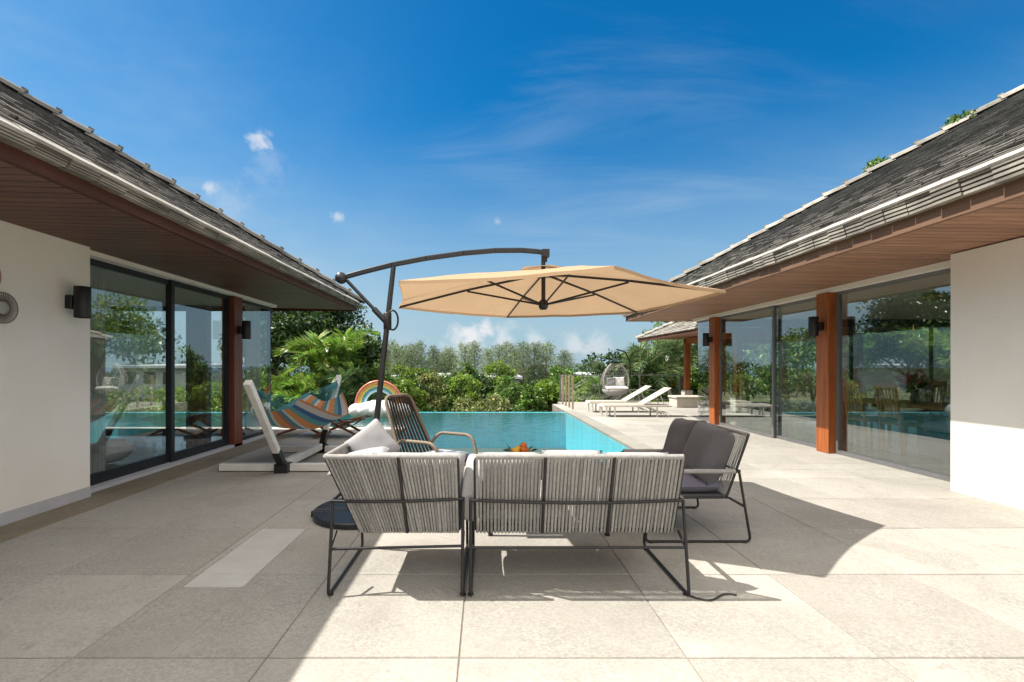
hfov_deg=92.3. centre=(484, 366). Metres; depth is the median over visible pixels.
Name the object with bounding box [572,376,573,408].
screen post
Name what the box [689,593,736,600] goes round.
cord
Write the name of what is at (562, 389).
screen post
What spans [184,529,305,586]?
repair slab
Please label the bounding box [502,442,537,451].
fruit bowl
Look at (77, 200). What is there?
pool house
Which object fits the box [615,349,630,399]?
egg chair stand
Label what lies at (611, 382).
throw pillow
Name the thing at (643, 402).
sun lounger
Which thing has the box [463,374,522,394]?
distant building
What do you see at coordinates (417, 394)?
bush
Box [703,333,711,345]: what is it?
wall lamp
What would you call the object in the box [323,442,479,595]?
armchair
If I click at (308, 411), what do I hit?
hammock
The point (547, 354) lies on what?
casuarina tree
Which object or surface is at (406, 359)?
casuarina tree
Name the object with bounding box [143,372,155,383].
window
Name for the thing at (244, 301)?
corner window
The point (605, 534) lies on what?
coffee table
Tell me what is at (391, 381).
bush
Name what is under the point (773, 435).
sliding door
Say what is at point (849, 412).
dining chair
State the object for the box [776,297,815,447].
sliding door
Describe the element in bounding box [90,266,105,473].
curtain
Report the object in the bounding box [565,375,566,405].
screen post
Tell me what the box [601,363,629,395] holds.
hanging chair
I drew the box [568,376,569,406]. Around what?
screen post
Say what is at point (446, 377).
bush
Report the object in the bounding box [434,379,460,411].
bush
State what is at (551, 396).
bush
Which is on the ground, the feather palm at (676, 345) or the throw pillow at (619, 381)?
the feather palm at (676, 345)
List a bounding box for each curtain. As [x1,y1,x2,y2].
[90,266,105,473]
[245,304,260,435]
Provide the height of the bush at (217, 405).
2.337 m
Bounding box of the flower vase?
[894,369,938,402]
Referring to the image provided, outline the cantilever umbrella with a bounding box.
[311,248,725,529]
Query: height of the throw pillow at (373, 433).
0.411 m
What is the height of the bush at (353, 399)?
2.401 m
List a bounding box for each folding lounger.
[277,427,331,435]
[313,414,371,436]
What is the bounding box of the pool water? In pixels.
[139,412,617,450]
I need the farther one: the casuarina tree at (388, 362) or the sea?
the sea
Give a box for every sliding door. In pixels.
[90,258,168,485]
[168,280,228,461]
[719,305,775,437]
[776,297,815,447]
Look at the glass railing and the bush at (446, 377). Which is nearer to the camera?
the glass railing
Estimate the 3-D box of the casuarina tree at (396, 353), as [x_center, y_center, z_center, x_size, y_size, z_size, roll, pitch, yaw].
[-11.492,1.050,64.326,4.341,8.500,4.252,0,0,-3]
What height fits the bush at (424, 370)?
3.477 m
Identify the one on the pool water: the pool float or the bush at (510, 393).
the pool float
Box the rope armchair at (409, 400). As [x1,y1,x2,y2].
[384,393,477,465]
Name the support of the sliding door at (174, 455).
in the pool house at (77, 200)
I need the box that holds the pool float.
[348,380,410,417]
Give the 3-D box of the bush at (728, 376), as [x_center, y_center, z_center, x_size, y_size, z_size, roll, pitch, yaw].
[13.771,0.308,30.261,5.146,4.154,4.705,0,0,24]
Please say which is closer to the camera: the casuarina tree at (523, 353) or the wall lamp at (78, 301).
the wall lamp at (78, 301)
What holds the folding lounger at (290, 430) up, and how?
on the terrace at (854, 550)
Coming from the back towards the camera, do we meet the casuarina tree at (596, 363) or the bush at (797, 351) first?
the casuarina tree at (596, 363)
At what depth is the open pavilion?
17.05 m
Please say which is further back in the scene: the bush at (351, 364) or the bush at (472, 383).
the bush at (351, 364)
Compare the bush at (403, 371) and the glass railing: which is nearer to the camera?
the glass railing
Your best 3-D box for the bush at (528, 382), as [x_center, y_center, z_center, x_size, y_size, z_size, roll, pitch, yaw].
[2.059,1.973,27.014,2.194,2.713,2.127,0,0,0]
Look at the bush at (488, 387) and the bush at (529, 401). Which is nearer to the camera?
the bush at (529, 401)
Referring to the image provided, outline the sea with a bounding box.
[212,367,815,376]
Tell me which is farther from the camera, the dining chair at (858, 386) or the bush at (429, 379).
the bush at (429, 379)
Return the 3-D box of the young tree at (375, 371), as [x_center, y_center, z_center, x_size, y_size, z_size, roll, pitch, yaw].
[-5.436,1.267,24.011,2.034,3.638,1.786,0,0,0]
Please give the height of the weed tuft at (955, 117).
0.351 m
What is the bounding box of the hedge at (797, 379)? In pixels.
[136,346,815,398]
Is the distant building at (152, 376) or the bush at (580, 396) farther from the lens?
the distant building at (152, 376)
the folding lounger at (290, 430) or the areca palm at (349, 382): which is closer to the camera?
the folding lounger at (290, 430)
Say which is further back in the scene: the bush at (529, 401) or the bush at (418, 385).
the bush at (418, 385)
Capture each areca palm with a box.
[261,370,309,404]
[271,372,331,405]
[272,325,379,400]
[318,365,373,407]
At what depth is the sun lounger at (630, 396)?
15.56 m
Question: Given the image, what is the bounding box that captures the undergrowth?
[175,389,559,411]
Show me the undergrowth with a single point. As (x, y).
(450, 408)
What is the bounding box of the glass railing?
[559,375,680,401]
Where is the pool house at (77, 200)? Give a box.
[0,76,366,525]
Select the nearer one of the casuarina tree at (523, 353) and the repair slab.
the repair slab
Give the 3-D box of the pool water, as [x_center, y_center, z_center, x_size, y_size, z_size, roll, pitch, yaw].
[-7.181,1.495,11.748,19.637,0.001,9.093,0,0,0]
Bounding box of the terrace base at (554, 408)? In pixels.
[0,402,1023,681]
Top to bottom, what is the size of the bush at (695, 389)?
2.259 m
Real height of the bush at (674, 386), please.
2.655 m
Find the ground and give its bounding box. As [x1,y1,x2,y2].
[405,377,815,453]
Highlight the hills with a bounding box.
[535,363,605,367]
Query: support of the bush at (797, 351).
on the ground
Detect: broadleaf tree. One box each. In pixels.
[136,311,185,363]
[216,317,310,374]
[217,311,307,377]
[243,300,387,392]
[291,327,379,376]
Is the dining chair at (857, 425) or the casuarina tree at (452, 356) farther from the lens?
the casuarina tree at (452, 356)
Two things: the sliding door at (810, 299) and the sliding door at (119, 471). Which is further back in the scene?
the sliding door at (810, 299)
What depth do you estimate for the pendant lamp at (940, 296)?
8.48 m
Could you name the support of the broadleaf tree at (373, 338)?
on the ground
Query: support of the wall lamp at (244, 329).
attached to the pool house at (77, 200)
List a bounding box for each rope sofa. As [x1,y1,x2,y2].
[468,450,690,595]
[621,418,750,542]
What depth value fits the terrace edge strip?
5.79 m
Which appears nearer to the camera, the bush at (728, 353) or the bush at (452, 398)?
the bush at (452, 398)
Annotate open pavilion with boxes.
[635,322,815,412]
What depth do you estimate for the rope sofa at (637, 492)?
3.15 m
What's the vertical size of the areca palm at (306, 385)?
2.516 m
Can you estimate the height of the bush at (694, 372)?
3.662 m
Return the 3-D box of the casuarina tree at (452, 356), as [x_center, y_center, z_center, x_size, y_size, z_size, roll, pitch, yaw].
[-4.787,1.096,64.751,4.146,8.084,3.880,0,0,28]
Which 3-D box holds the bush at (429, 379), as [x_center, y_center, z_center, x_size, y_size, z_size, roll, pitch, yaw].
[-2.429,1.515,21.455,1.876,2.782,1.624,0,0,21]
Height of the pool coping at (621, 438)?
0.055 m
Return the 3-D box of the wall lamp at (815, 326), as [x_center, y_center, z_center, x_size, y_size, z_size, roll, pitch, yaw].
[5.610,-0.680,8.320,0.220,0.330,0.150,0,0,0]
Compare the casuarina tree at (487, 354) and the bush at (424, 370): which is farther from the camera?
the casuarina tree at (487, 354)
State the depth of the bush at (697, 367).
28.73 m
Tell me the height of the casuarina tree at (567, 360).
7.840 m
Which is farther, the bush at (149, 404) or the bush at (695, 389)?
the bush at (695, 389)
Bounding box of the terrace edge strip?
[0,430,308,542]
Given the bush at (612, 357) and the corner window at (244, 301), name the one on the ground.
the bush at (612, 357)
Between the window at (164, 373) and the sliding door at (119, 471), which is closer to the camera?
the sliding door at (119, 471)
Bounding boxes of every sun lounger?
[585,385,651,412]
[598,387,671,416]
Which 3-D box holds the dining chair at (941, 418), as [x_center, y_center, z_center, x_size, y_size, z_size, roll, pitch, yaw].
[8.701,0.855,9.000,0.572,1.152,0.470,0,0,0]
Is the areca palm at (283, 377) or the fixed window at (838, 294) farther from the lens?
the areca palm at (283, 377)
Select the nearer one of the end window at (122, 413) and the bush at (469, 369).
the end window at (122, 413)
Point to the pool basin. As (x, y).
(553, 439)
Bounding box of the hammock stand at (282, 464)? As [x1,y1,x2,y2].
[219,375,341,473]
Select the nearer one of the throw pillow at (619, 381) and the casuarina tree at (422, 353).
the throw pillow at (619, 381)
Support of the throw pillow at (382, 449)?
on the armchair at (399, 492)
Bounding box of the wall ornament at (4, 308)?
[0,292,17,323]
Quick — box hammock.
[253,381,348,429]
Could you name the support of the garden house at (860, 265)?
on the terrace at (854, 550)
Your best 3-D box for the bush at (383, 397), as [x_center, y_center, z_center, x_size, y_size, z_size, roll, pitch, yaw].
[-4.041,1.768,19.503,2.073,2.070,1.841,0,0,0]
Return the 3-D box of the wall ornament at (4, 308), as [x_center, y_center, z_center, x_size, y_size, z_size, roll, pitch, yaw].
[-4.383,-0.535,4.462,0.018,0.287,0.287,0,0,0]
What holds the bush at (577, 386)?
on the ground
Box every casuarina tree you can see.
[377,339,400,373]
[385,348,393,375]
[386,344,403,376]
[391,347,413,373]
[393,343,428,369]
[409,340,429,368]
[422,344,446,372]
[435,351,456,375]
[437,346,459,375]
[450,341,479,373]
[463,339,483,372]
[479,343,521,374]
[479,348,496,374]
[501,340,521,379]
[509,340,536,384]
[509,348,525,383]
[517,340,549,380]
[528,340,563,381]
[550,349,579,376]
[588,359,603,371]
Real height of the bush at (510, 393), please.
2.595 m
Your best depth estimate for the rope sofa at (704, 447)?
4.13 m
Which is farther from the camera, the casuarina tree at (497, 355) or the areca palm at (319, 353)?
the casuarina tree at (497, 355)
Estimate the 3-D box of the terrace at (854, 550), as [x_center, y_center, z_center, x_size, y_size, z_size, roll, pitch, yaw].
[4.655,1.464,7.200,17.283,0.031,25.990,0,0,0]
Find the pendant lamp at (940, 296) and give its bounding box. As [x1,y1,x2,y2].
[919,292,950,300]
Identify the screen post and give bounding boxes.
[562,375,563,403]
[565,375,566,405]
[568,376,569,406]
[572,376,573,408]
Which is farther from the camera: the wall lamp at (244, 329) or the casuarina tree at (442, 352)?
the casuarina tree at (442, 352)
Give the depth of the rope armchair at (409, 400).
5.37 m
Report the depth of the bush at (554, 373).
30.46 m
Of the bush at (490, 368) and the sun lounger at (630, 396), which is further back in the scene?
the bush at (490, 368)
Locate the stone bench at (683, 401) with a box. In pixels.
[668,395,697,407]
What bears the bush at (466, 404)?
on the ground
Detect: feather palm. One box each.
[600,342,683,395]
[639,339,722,389]
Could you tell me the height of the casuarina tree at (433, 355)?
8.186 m
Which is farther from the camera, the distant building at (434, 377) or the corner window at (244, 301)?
the distant building at (434, 377)
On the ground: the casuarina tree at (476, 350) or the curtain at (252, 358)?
the casuarina tree at (476, 350)
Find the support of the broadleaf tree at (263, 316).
on the ground
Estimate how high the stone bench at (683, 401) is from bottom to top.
0.400 m
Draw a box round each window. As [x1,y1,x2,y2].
[106,308,270,432]
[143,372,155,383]
[163,372,165,383]
[243,300,271,439]
[697,319,708,421]
[722,319,950,418]
[836,268,950,481]
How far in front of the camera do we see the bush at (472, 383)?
23.78 m
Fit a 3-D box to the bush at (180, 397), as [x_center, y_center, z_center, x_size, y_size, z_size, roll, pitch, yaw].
[-10.629,1.601,17.817,2.590,2.191,2.639,0,0,0]
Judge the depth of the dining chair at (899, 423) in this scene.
8.25 m
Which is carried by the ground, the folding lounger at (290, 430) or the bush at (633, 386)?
the bush at (633, 386)
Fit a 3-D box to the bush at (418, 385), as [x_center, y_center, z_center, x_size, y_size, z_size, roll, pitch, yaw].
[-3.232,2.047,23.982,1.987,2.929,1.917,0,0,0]
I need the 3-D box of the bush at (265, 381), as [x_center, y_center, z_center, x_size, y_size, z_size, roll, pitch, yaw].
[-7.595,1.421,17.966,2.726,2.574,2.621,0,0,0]
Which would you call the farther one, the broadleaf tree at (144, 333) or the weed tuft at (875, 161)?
the broadleaf tree at (144, 333)
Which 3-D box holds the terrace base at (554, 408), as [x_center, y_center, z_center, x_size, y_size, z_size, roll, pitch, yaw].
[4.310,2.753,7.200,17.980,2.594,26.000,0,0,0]
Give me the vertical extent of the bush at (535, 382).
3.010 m
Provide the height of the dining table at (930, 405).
0.770 m
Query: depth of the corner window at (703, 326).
13.19 m
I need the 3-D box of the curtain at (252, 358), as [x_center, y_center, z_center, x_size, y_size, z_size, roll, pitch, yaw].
[-4.801,0.065,10.175,0.083,2.670,0.650,0,0,0]
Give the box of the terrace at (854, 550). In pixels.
[0,402,1023,681]
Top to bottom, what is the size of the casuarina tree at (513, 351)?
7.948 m
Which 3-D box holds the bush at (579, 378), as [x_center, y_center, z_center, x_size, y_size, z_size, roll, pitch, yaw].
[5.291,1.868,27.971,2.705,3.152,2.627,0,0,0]
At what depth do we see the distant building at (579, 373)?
58.77 m
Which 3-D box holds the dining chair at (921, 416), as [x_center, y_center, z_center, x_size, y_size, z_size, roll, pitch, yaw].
[8.701,0.855,9.750,0.572,1.152,0.470,0,0,0]
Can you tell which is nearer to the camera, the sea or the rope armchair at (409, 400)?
the rope armchair at (409, 400)
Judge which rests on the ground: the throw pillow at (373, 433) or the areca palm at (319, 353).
the areca palm at (319, 353)
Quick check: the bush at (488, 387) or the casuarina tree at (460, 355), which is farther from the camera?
the casuarina tree at (460, 355)
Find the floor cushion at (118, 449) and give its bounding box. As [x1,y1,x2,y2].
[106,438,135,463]
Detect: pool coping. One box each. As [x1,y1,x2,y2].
[141,427,404,431]
[387,410,653,469]
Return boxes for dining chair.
[815,382,859,439]
[842,379,860,432]
[842,382,891,445]
[874,383,928,453]
[900,380,946,439]
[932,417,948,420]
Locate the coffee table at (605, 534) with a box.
[488,462,609,535]
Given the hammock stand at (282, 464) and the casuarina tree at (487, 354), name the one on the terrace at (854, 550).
the hammock stand at (282, 464)
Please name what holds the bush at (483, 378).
on the ground
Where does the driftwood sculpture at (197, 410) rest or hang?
on the pool house at (77, 200)
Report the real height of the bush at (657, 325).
7.025 m
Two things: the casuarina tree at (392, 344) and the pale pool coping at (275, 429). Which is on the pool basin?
the pale pool coping at (275, 429)
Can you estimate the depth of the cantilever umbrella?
5.09 m
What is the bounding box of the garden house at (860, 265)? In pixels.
[621,84,1023,509]
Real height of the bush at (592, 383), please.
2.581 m
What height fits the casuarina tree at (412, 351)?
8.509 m
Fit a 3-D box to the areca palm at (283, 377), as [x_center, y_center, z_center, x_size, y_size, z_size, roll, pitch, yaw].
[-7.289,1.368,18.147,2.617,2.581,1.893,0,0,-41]
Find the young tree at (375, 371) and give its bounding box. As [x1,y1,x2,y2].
[354,359,392,384]
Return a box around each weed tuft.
[861,155,888,172]
[940,108,980,130]
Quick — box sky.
[0,0,1023,366]
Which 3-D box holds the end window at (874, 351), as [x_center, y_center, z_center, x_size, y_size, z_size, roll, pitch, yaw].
[10.150,0.065,13.520,8.500,2.730,0.080,0,0,0]
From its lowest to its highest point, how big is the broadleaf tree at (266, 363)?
6.770 m
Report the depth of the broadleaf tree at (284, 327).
21.11 m
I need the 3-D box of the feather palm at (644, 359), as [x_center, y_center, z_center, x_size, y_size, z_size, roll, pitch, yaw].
[7.440,0.421,22.158,3.882,3.274,3.933,0,0,0]
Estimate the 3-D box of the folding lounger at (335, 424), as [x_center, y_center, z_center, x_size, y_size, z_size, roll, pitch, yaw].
[-2.928,1.215,10.150,1.058,0.449,0.677,0,0,0]
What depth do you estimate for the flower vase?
8.89 m
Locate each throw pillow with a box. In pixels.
[327,446,388,475]
[342,417,400,451]
[606,377,615,385]
[614,377,624,385]
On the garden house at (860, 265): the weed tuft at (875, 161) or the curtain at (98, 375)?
the weed tuft at (875, 161)
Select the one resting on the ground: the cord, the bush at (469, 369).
the bush at (469, 369)
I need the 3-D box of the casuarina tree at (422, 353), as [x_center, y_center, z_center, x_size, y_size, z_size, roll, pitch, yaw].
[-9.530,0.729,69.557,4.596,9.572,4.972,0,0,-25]
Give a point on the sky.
(650, 138)
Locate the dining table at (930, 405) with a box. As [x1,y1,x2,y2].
[842,398,950,435]
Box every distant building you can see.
[136,364,221,406]
[392,372,450,378]
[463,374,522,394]
[570,372,594,380]
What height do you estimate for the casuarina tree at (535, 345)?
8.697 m
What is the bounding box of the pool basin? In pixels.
[139,412,628,453]
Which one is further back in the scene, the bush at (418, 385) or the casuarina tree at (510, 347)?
the casuarina tree at (510, 347)
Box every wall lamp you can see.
[65,286,90,318]
[237,321,250,338]
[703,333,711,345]
[808,316,823,335]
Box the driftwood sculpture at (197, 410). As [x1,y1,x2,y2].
[184,353,208,437]
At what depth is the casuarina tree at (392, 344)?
68.60 m
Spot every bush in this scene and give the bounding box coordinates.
[136,383,178,411]
[142,384,218,411]
[211,380,244,411]
[261,371,297,410]
[344,363,365,397]
[347,380,375,405]
[369,392,407,403]
[376,374,407,396]
[386,377,428,411]
[391,363,428,391]
[409,370,449,411]
[412,380,433,400]
[413,367,436,387]
[428,372,461,407]
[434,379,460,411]
[445,372,484,410]
[451,393,512,411]
[452,361,478,394]
[467,372,488,402]
[479,379,502,407]
[482,359,517,390]
[486,374,522,411]
[511,383,548,411]
[516,378,534,397]
[529,379,556,409]
[534,378,571,411]
[547,364,581,389]
[556,372,589,391]
[558,380,587,400]
[571,389,608,401]
[580,374,631,399]
[585,348,656,383]
[610,376,656,400]
[631,322,747,372]
[639,342,697,389]
[640,376,682,401]
[670,344,732,391]
[672,350,755,395]
[683,370,727,394]
[695,344,800,401]
[743,341,815,402]
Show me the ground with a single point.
(766, 398)
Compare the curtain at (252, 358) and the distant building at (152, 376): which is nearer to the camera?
the curtain at (252, 358)

